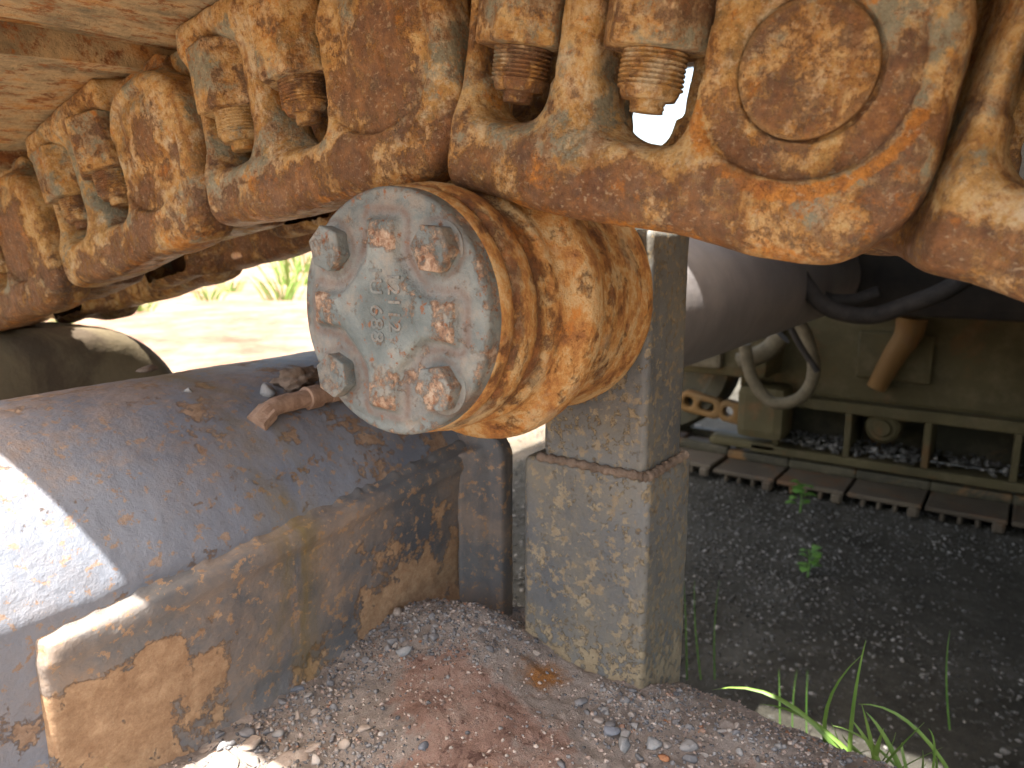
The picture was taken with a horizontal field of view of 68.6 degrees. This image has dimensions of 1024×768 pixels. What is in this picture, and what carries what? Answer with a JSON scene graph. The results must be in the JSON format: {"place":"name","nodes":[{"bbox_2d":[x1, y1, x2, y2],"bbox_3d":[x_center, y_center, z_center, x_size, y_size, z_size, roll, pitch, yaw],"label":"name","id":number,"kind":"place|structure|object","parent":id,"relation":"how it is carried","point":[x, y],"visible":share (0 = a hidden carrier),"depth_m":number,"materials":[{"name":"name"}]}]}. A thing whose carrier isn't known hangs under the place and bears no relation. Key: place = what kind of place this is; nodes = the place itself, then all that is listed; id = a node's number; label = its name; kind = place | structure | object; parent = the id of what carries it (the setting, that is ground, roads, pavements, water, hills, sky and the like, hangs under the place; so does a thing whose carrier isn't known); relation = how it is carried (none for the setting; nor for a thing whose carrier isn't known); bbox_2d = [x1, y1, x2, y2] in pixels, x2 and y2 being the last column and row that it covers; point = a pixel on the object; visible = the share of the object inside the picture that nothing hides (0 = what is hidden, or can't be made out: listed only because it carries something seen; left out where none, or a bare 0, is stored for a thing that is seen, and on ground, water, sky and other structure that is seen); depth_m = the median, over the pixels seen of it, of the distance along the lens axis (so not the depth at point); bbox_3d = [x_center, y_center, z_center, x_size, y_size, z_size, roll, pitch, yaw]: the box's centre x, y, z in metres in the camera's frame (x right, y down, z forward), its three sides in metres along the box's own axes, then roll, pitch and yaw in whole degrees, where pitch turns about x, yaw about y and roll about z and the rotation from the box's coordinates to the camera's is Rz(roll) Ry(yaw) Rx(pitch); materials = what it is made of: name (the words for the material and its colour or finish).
{"place":"outdoors","nodes":[
{"label":"outdoors","id":0,"kind":"place"},
{"bbox_2d":[45,252,1023,767],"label":"ground","id":1,"kind":"structure","parent":0,"point":[189,330],"depth_m":2.15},
{"bbox_2d":[48,252,311,323],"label":"grass clumps","id":2,"kind":"object","parent":1,"relation":"on","point":[296,284],"visible":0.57,"depth_m":12.57,"materials":[{"name":"green plant"}]},
{"bbox_2d":[158,598,896,767],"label":"dirt mound","id":3,"kind":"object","parent":1,"relation":"on","point":[432,729],"depth_m":0.56,"materials":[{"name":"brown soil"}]},
{"bbox_2d":[0,322,172,399],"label":"wheel","id":4,"kind":"object","parent":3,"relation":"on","point":[41,357],"visible":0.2,"depth_m":0.97,"materials":[{"name":"grey metal"}]},
{"bbox_2d":[45,304,137,319],"bbox_3d":[-0.764,-0.169,1.069,0.380,0.207,0.730,2,17,35],"label":"track link","id":5,"kind":"object","parent":4,"relation":"on","point":[119,314],"visible":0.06,"depth_m":1.08,"materials":[{"name":"brown metal"}]},
{"bbox_2d":[0,151,241,331],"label":"track link","id":6,"kind":"object","parent":4,"relation":"on","point":[37,286],"visible":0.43,"depth_m":0.77,"materials":[{"name":"brown metal"}]},
{"bbox_2d":[135,364,158,372],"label":"stone","id":7,"kind":"object","parent":4,"relation":"on","point":[148,368],"visible":1,"depth_m":0.65,"materials":[{"name":"brown stone"}]},
{"bbox_2d":[199,741,218,753],"bbox_3d":[-0.214,0.257,0.530,0.012,0.006,0.016,7,13,34],"label":"dirt clod","id":8,"kind":"object","parent":3,"relation":"on","point":[210,747],"visible":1,"depth_m":0.53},
{"bbox_2d":[215,730,224,738],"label":"pebble","id":9,"kind":"object","parent":3,"relation":"on","point":[220,733],"visible":1,"depth_m":0.54,"materials":[{"name":"stone"}]},
{"bbox_2d":[205,750,238,767],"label":"dirt clod","id":10,"kind":"object","parent":3,"relation":"on","point":[225,758],"visible":1,"depth_m":0.51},
{"bbox_2d":[217,741,228,750],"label":"pebble","id":11,"kind":"object","parent":3,"relation":"on","point":[222,745],"visible":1,"depth_m":0.53,"materials":[{"name":"stone"}]},
{"bbox_2d":[228,739,235,745],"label":"pebble","id":12,"kind":"object","parent":3,"relation":"on","point":[232,743],"visible":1,"depth_m":0.53,"materials":[{"name":"stone"}]},
{"bbox_2d":[233,714,254,724],"bbox_3d":[-0.200,0.249,0.558,0.017,0.003,0.014,-6,12,-27],"label":"dirt clod","id":13,"kind":"object","parent":3,"relation":"on","point":[247,719],"visible":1,"depth_m":0.56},
{"bbox_2d":[238,727,254,736],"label":"pebble","id":14,"kind":"object","parent":3,"relation":"on","point":[246,732],"visible":1,"depth_m":0.54,"materials":[{"name":"stone"}]},
{"bbox_2d":[238,734,261,750],"bbox_3d":[-0.183,0.252,0.528,0.014,0.007,0.021,3,11,13],"label":"dirt clod","id":15,"kind":"object","parent":3,"relation":"on","point":[252,742],"visible":1,"depth_m":0.52,"materials":[{"name":"brown soil"}]},
{"bbox_2d":[246,756,259,766],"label":"pebble","id":16,"kind":"object","parent":3,"relation":"on","point":[253,761],"visible":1,"depth_m":0.51,"materials":[{"name":"stone"}]},
{"bbox_2d":[0,350,512,767],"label":"frame arm","id":17,"kind":"object","parent":3,"relation":"on","point":[182,573],"visible":0.85,"depth_m":0.54},
{"bbox_2d":[260,382,275,397],"bbox_3d":[-0.212,0.005,0.651,0.018,0.012,0.013,7,13,34],"label":"stone","id":18,"kind":"object","parent":17,"relation":"on","point":[267,390],"visible":1,"depth_m":0.65,"materials":[{"name":"white stone"}]},
{"bbox_2d":[269,365,318,392],"bbox_3d":[-0.193,-0.004,0.677,0.030,0.027,0.048,5,12,24],"label":"mud lump","id":19,"kind":"object","parent":17,"relation":"on","point":[294,379],"visible":0.97,"depth_m":0.67,"materials":[{"name":"brown soil"}]},
{"bbox_2d":[247,384,340,430],"bbox_3d":[-0.168,0.013,0.674,0.021,0.029,0.164,7,13,32],"label":"grease pipe","id":20,"kind":"object","parent":17,"relation":"on","point":[264,415],"visible":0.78,"depth_m":0.63,"materials":[{"name":"brown metal"}]},
{"bbox_2d":[255,722,260,729],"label":"pebble","id":21,"kind":"object","parent":3,"relation":"on","point":[257,726],"visible":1,"depth_m":0.55,"materials":[{"name":"stone"}]},
{"bbox_2d":[262,727,271,733],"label":"pebble","id":22,"kind":"object","parent":3,"relation":"on","point":[266,731],"visible":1,"depth_m":0.54,"materials":[{"name":"stone"}]},
{"bbox_2d":[271,728,284,737],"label":"pebble","id":23,"kind":"object","parent":3,"relation":"on","point":[280,732],"visible":1,"depth_m":0.54,"materials":[{"name":"stone"}]},
{"bbox_2d":[278,698,286,704],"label":"pebble","id":24,"kind":"object","parent":3,"relation":"on","point":[282,701],"visible":1,"depth_m":0.58,"materials":[{"name":"stone"}]},
{"bbox_2d":[267,747,308,767],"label":"dirt clod","id":25,"kind":"object","parent":3,"relation":"on","point":[283,758],"visible":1,"depth_m":0.51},
{"bbox_2d":[290,685,304,691],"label":"stone","id":26,"kind":"object","parent":3,"relation":"on","point":[297,688],"visible":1,"depth_m":0.59,"materials":[{"name":"grey stone"}]},
{"bbox_2d":[295,711,300,719],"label":"pebble","id":27,"kind":"object","parent":3,"relation":"on","point":[297,715],"visible":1,"depth_m":0.56,"materials":[{"name":"stone"}]},
{"bbox_2d":[304,691,313,697],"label":"pebble","id":28,"kind":"object","parent":3,"relation":"on","point":[309,694],"visible":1,"depth_m":0.58,"materials":[{"name":"stone"}]},
{"bbox_2d":[302,742,321,752],"bbox_3d":[-0.142,0.254,0.524,0.016,0.004,0.011,2,11,10],"label":"dirt clod","id":29,"kind":"object","parent":3,"relation":"on","point":[311,747],"visible":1,"depth_m":0.52,"materials":[{"name":"brown soil"}]},
{"bbox_2d":[310,709,317,716],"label":"pebble","id":30,"kind":"object","parent":3,"relation":"on","point":[313,712],"visible":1,"depth_m":0.57,"materials":[{"name":"stone"}]},
{"bbox_2d":[311,717,318,722],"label":"pebble","id":31,"kind":"object","parent":3,"relation":"on","point":[314,719],"visible":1,"depth_m":0.55,"materials":[{"name":"stone"}]},
{"bbox_2d":[311,753,322,764],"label":"pebble","id":32,"kind":"object","parent":3,"relation":"on","point":[316,759],"visible":1,"depth_m":0.51,"materials":[{"name":"stone"}]},
{"bbox_2d":[326,680,333,686],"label":"pebble","id":33,"kind":"object","parent":3,"relation":"on","point":[329,683],"visible":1,"depth_m":0.60,"materials":[{"name":"stone"}]},
{"bbox_2d":[329,703,338,710],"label":"pebble","id":34,"kind":"object","parent":3,"relation":"on","point":[333,706],"visible":1,"depth_m":0.57,"materials":[{"name":"stone"}]},
{"bbox_2d":[337,738,350,749],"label":"pebble","id":35,"kind":"object","parent":3,"relation":"on","point":[344,743],"visible":1,"depth_m":0.52,"materials":[{"name":"stone"}]},
{"bbox_2d":[357,724,372,731],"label":"pebble","id":36,"kind":"object","parent":3,"relation":"on","point":[364,727],"visible":1,"depth_m":0.54,"materials":[{"name":"stone"}]},
{"bbox_2d":[361,656,370,663],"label":"pebble","id":37,"kind":"object","parent":3,"relation":"on","point":[365,659],"visible":1,"depth_m":0.62,"materials":[{"name":"stone"}]},
{"bbox_2d":[380,626,389,631],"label":"pebble","id":38,"kind":"object","parent":3,"relation":"on","point":[384,629],"visible":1,"depth_m":0.66,"materials":[{"name":"stone"}]},
{"bbox_2d":[384,643,391,650],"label":"pebble","id":39,"kind":"object","parent":3,"relation":"on","point":[387,647],"visible":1,"depth_m":0.63,"materials":[{"name":"stone"}]},
{"bbox_2d":[386,637,397,643],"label":"pebble","id":40,"kind":"object","parent":3,"relation":"on","point":[391,640],"visible":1,"depth_m":0.64,"materials":[{"name":"stone"}]},
{"bbox_2d":[393,607,401,615],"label":"pebble","id":41,"kind":"object","parent":3,"relation":"on","point":[397,611],"visible":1,"depth_m":0.68,"materials":[{"name":"stone"}]},
{"bbox_2d":[396,646,412,656],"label":"stone","id":42,"kind":"object","parent":3,"relation":"on","point":[403,651],"visible":1,"depth_m":0.62,"materials":[{"name":"white stone"}]},
{"bbox_2d":[418,741,428,749],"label":"stone","id":43,"kind":"object","parent":3,"relation":"on","point":[423,745],"visible":1,"depth_m":0.52,"materials":[{"name":"grey stone"}]},
{"bbox_2d":[423,634,428,639],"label":"pebble","id":44,"kind":"object","parent":3,"relation":"on","point":[425,637],"visible":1,"depth_m":0.63,"materials":[{"name":"stone"}]},
{"bbox_2d":[428,632,438,641],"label":"pebble","id":45,"kind":"object","parent":3,"relation":"on","point":[433,637],"visible":1,"depth_m":0.63,"materials":[{"name":"stone"}]},
{"bbox_2d":[478,625,487,632],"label":"pebble","id":46,"kind":"object","parent":3,"relation":"on","point":[482,628],"visible":1,"depth_m":0.63,"materials":[{"name":"stone"}]},
{"bbox_2d":[485,645,493,652],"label":"pebble","id":47,"kind":"object","parent":3,"relation":"on","point":[490,648],"visible":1,"depth_m":0.61,"materials":[{"name":"stone"}]},
{"bbox_2d":[533,649,540,655],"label":"pebble","id":48,"kind":"object","parent":3,"relation":"on","point":[536,653],"visible":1,"depth_m":0.62,"materials":[{"name":"stone"}]},
{"bbox_2d":[574,697,587,705],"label":"pebble","id":49,"kind":"object","parent":3,"relation":"on","point":[580,701],"visible":1,"depth_m":0.57,"materials":[{"name":"stone"}]},
{"bbox_2d":[593,717,603,724],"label":"pebble","id":50,"kind":"object","parent":3,"relation":"on","point":[599,720],"visible":1,"depth_m":0.55,"materials":[{"name":"stone"}]},
{"bbox_2d":[600,706,609,714],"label":"pebble","id":51,"kind":"object","parent":3,"relation":"on","point":[606,709],"visible":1,"depth_m":0.56,"materials":[{"name":"stone"}]},
{"bbox_2d":[525,230,689,688],"bbox_3d":[0.081,0.078,0.630,0.115,0.407,0.088,7,13,34],"label":"roller post","id":52,"kind":"object","parent":3,"relation":"on","point":[606,486],"visible":0.76,"depth_m":0.60,"materials":[{"name":"grey paint"}]},
{"bbox_2d":[307,180,652,438],"bbox_3d":[-0.023,-0.054,0.503,0.184,0.184,0.193,7,13,34],"label":"carrier roller","id":53,"kind":"object","parent":52,"relation":"attached to","point":[433,306],"visible":0.98,"depth_m":0.43,"materials":[{"name":"blue paint"}]},
{"bbox_2d":[0,0,528,240],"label":"track link","id":54,"kind":"object","parent":53,"relation":"on","point":[307,108],"visible":0.65,"depth_m":0.50,"materials":[{"name":"brown metal"}]},
{"bbox_2d":[0,20,330,298],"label":"track link","id":55,"kind":"object","parent":54,"relation":"attached to","point":[108,136],"visible":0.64,"depth_m":0.64,"materials":[{"name":"brown metal"}]},
{"bbox_2d":[448,0,976,264],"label":"track link","id":56,"kind":"object","parent":53,"relation":"on","point":[813,132],"visible":0.88,"depth_m":0.35,"materials":[{"name":"brown metal"}]},
{"bbox_2d":[874,0,1023,301],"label":"track link","id":57,"kind":"object","parent":56,"relation":"attached to","point":[965,223],"visible":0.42,"depth_m":0.30,"materials":[{"name":"brown metal"}]},
{"bbox_2d":[606,697,613,703],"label":"pebble","id":58,"kind":"object","parent":3,"relation":"on","point":[609,700],"visible":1,"depth_m":0.58,"materials":[{"name":"stone"}]},
{"bbox_2d":[605,721,615,726],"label":"pebble","id":59,"kind":"object","parent":3,"relation":"on","point":[610,723],"visible":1,"depth_m":0.55,"materials":[{"name":"stone"}]},
{"bbox_2d":[604,726,620,735],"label":"stone","id":60,"kind":"object","parent":3,"relation":"on","point":[610,731],"visible":1,"depth_m":0.54,"materials":[{"name":"grey stone"}]},
{"bbox_2d":[618,736,630,752],"bbox_3d":[0.077,0.251,0.524,0.010,0.008,0.012,7,13,34],"label":"stone","id":61,"kind":"object","parent":3,"relation":"on","point":[624,743],"visible":1,"depth_m":0.52,"materials":[{"name":"grey stone"}]},
{"bbox_2d":[619,695,630,703],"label":"pebble","id":62,"kind":"object","parent":3,"relation":"on","point":[626,699],"visible":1,"depth_m":0.57,"materials":[{"name":"stone"}]},
{"bbox_2d":[620,729,630,736],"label":"pebble","id":63,"kind":"object","parent":3,"relation":"on","point":[625,733],"visible":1,"depth_m":0.54,"materials":[{"name":"stone"}]},
{"bbox_2d":[628,711,635,717],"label":"pebble","id":64,"kind":"object","parent":3,"relation":"on","point":[631,714],"visible":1,"depth_m":0.56,"materials":[{"name":"stone"}]},
{"bbox_2d":[631,722,637,729],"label":"pebble","id":65,"kind":"object","parent":3,"relation":"on","point":[635,724],"visible":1,"depth_m":0.54,"materials":[{"name":"stone"}]},
{"bbox_2d":[635,753,643,760],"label":"pebble","id":66,"kind":"object","parent":3,"relation":"on","point":[638,756],"visible":1,"depth_m":0.51,"materials":[{"name":"stone"}]},
{"bbox_2d":[647,736,662,749],"bbox_3d":[0.099,0.253,0.526,0.012,0.008,0.012,7,13,34],"label":"stone","id":67,"kind":"object","parent":3,"relation":"on","point":[653,743],"visible":1,"depth_m":0.52,"materials":[{"name":"grey stone"}]},
{"bbox_2d":[658,753,669,761],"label":"stone","id":68,"kind":"object","parent":3,"relation":"on","point":[664,757],"visible":1,"depth_m":0.51,"materials":[{"name":"orange stone"}]},
{"bbox_2d":[663,740,671,748],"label":"pebble","id":69,"kind":"object","parent":3,"relation":"on","point":[667,744],"visible":1,"depth_m":0.53,"materials":[{"name":"stone"}]},
{"bbox_2d":[671,719,679,724],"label":"pebble","id":70,"kind":"object","parent":3,"relation":"on","point":[674,721],"visible":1,"depth_m":0.56,"materials":[{"name":"stone"}]},
{"bbox_2d":[679,738,698,751],"bbox_3d":[0.124,0.253,0.525,0.012,0.005,0.013,7,13,34],"label":"pebble","id":71,"kind":"object","parent":3,"relation":"on","point":[693,744],"visible":1,"depth_m":0.52,"materials":[{"name":"stone"}]},
{"bbox_2d":[682,754,697,763],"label":"pebble","id":72,"kind":"object","parent":3,"relation":"on","point":[691,758],"visible":1,"depth_m":0.51,"materials":[{"name":"stone"}]},
{"bbox_2d":[716,729,726,732],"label":"pebble","id":73,"kind":"object","parent":3,"relation":"on","point":[721,730],"visible":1,"depth_m":0.55,"materials":[{"name":"stone"}]},
{"bbox_2d":[731,729,740,734],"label":"pebble","id":74,"kind":"object","parent":3,"relation":"on","point":[735,731],"visible":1,"depth_m":0.54,"materials":[{"name":"stone"}]},
{"bbox_2d":[734,722,739,728],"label":"pebble","id":75,"kind":"object","parent":3,"relation":"on","point":[736,725],"visible":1,"depth_m":0.55,"materials":[{"name":"stone"}]},
{"bbox_2d":[736,747,742,755],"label":"pebble","id":76,"kind":"object","parent":3,"relation":"on","point":[739,751],"visible":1,"depth_m":0.52,"materials":[{"name":"stone"}]},
{"bbox_2d":[774,742,782,749],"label":"pebble","id":77,"kind":"object","parent":3,"relation":"on","point":[778,746],"visible":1,"depth_m":0.53,"materials":[{"name":"stone"}]},
{"bbox_2d":[680,424,702,437],"bbox_3d":[0.683,0.247,3.605,0.262,0.087,0.636,7,13,34],"label":"track shoe","id":78,"kind":"object","parent":1,"relation":"on","point":[685,432],"visible":0.09,"depth_m":3.64,"materials":[{"name":"paint"}]},
{"bbox_2d":[684,580,719,679],"bbox_3d":[0.373,0.499,1.505,0.027,0.308,0.202,7,13,31],"label":"grass tuft","id":79,"kind":"object","parent":1,"relation":"on","point":[696,637],"visible":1,"depth_m":1.51,"materials":[{"name":"green plant"}]},
{"bbox_2d":[679,426,741,476],"bbox_3d":[0.899,0.287,3.461,0.262,0.087,0.636,7,13,34],"label":"track shoe","id":80,"kind":"object","parent":1,"relation":"on","point":[706,456],"visible":0.51,"depth_m":3.33,"materials":[{"name":"paint"}]},
{"bbox_2d":[713,448,793,490],"bbox_3d":[1.115,0.328,3.317,0.262,0.087,0.636,7,13,34],"label":"track shoe","id":81,"kind":"object","parent":1,"relation":"on","point":[768,470],"visible":0.55,"depth_m":3.16,"materials":[{"name":"paint"}]},
{"bbox_2d":[684,316,1023,493],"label":"track frame","id":82,"kind":"object","parent":81,"relation":"on","point":[929,386],"visible":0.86,"depth_m":2.94,"materials":[{"name":"green paint"}]},
{"bbox_2d":[681,389,723,418],"bbox_3d":[0.860,0.090,3.398,0.200,0.096,0.060,17,18,32],"label":"track link","id":83,"kind":"object","parent":82,"relation":"attached to","point":[698,397],"visible":0.89,"depth_m":3.38,"materials":[{"name":"orange metal"}]},
{"bbox_2d":[680,372,739,428],"bbox_3d":[0.705,-0.162,3.557,0.760,0.760,0.160,7,13,34],"label":"idler wheel","id":84,"kind":"object","parent":82,"relation":"attached to","point":[722,387],"visible":0.1,"depth_m":3.41,"materials":[{"name":"paint"}]},
{"bbox_2d":[719,399,737,424],"bbox_3d":[1.011,0.132,3.300,0.200,0.096,0.060,17,18,32],"label":"track link","id":85,"kind":"object","parent":82,"relation":"attached to","point":[725,415],"visible":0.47,"depth_m":3.31,"materials":[{"name":"orange metal"}]},
{"bbox_2d":[686,62,1023,321],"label":"machine body","id":86,"kind":"object","parent":82,"relation":"on","point":[893,278],"visible":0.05,"depth_m":2.24,"materials":[{"name":"paint"}]},
{"bbox_2d":[735,332,788,370],"bbox_3d":[0.928,-0.124,2.789,0.190,0.164,0.069,7,13,34],"label":"pipe elbow","id":87,"kind":"object","parent":86,"relation":"attached to","point":[768,348],"visible":0.74,"depth_m":2.75,"materials":[{"name":"grey metal"}]},
{"bbox_2d":[684,237,860,366],"bbox_3d":[0.448,-0.201,1.654,0.262,0.262,1.955,7,13,34],"label":"cross shaft","id":88,"kind":"object","parent":86,"relation":"attached to","point":[735,299],"visible":0.22,"depth_m":1.45,"materials":[{"name":"grey metal"}]},
{"bbox_2d":[788,327,820,372],"bbox_3d":[0.935,-0.119,2.414,0.120,0.165,0.020,7,13,34],"label":"hose","id":89,"kind":"object","parent":88,"relation":"hanging from","point":[804,352],"visible":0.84,"depth_m":2.41,"materials":[{"name":"black rubber"}]},
{"bbox_2d":[825,286,881,305],"bbox_3d":[0.847,-0.247,1.956,0.214,0.087,0.032,7,13,34],"label":"hose","id":90,"kind":"object","parent":88,"relation":"hanging from","point":[866,296],"visible":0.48,"depth_m":1.92,"materials":[{"name":"black rubber"}]},
{"bbox_2d":[739,323,820,409],"bbox_3d":[0.945,-0.089,2.660,0.287,0.364,0.044,7,13,34],"label":"hose","id":91,"kind":"object","parent":86,"relation":"hanging from","point":[802,395],"visible":0.78,"depth_m":2.64,"materials":[{"name":"grey rubber"}]},
{"bbox_2d":[806,271,971,323],"bbox_3d":[0.840,-0.215,1.719,0.428,0.162,0.040,7,13,34],"label":"hose","id":92,"kind":"object","parent":86,"relation":"hanging from","point":[819,300],"visible":0.72,"depth_m":1.71,"materials":[{"name":"black rubber"}]},
{"bbox_2d":[779,429,1023,477],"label":"gravel","id":93,"kind":"structure","parent":82,"relation":"in","point":[889,451],"depth_m":3.00,"materials":[{"name":"grey gravel"}]},
{"bbox_2d":[779,671,807,732],"bbox_3d":[0.534,0.642,1.421,0.017,0.317,0.203,8,14,36],"label":"grass tuft","id":94,"kind":"object","parent":1,"relation":"on","point":[793,704],"visible":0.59,"depth_m":1.41,"materials":[{"name":"green plant"}]},
{"bbox_2d":[785,479,817,512],"bbox_3d":[1.065,0.424,2.781,0.097,0.126,0.103,-9,14,-38],"label":"weed plant","id":95,"kind":"object","parent":1,"relation":"on","point":[796,489],"visible":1,"depth_m":2.78,"materials":[{"name":"green plant"}]},
{"bbox_2d":[797,544,822,576],"bbox_3d":[0.897,0.541,2.252,0.075,0.099,0.078,2,11,9],"label":"weed plant","id":96,"kind":"object","parent":1,"relation":"on","point":[815,554],"visible":1,"depth_m":2.25,"materials":[{"name":"green plant"}]},
{"bbox_2d":[777,458,858,503],"bbox_3d":[1.330,0.356,3.171,0.262,0.087,0.636,7,13,34],"label":"track shoe","id":97,"kind":"object","parent":1,"relation":"on","point":[835,481],"visible":0.52,"depth_m":3.02,"materials":[{"name":"paint"}]},
{"bbox_2d":[714,641,948,767],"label":"grass tuft","id":98,"kind":"object","parent":1,"relation":"on","point":[830,737],"visible":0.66,"depth_m":0.67,"materials":[{"name":"green plant"}]},
{"bbox_2d":[847,468,933,518],"bbox_3d":[1.546,0.384,3.025,0.262,0.087,0.636,7,13,34],"label":"track shoe","id":99,"kind":"object","parent":1,"relation":"on","point":[895,490],"visible":0.62,"depth_m":2.87,"materials":[{"name":"paint"}]},
{"bbox_2d":[946,633,950,729],"bbox_3d":[0.677,0.458,1.161,0.018,0.165,0.002,7,13,34],"label":"grass tuft","id":100,"kind":"object","parent":1,"relation":"on","point":[948,717],"visible":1,"depth_m":1.17,"materials":[{"name":"green plant"}]},
{"bbox_2d":[925,480,1012,534],"bbox_3d":[1.762,0.413,2.879,0.262,0.087,0.636,7,13,34],"label":"track shoe","id":101,"kind":"object","parent":1,"relation":"on","point":[976,503],"visible":0.59,"depth_m":2.72,"materials":[{"name":"paint"}]},
{"bbox_2d":[1012,492,1023,527],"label":"track shoe","id":102,"kind":"object","parent":1,"relation":"on","point":[1018,510],"visible":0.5,"depth_m":2.66,"materials":[{"name":"paint"}]},
{"bbox_2d":[633,67,693,229],"label":"sky","id":103,"kind":"structure","parent":0,"point":[653,129],"materials":[{"name":"white"}]},
{"bbox_2d":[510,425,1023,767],"bbox_3d":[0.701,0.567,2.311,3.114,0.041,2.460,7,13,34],"label":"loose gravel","id":104,"kind":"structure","parent":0,"point":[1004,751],"depth_m":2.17,"materials":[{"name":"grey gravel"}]}
]}

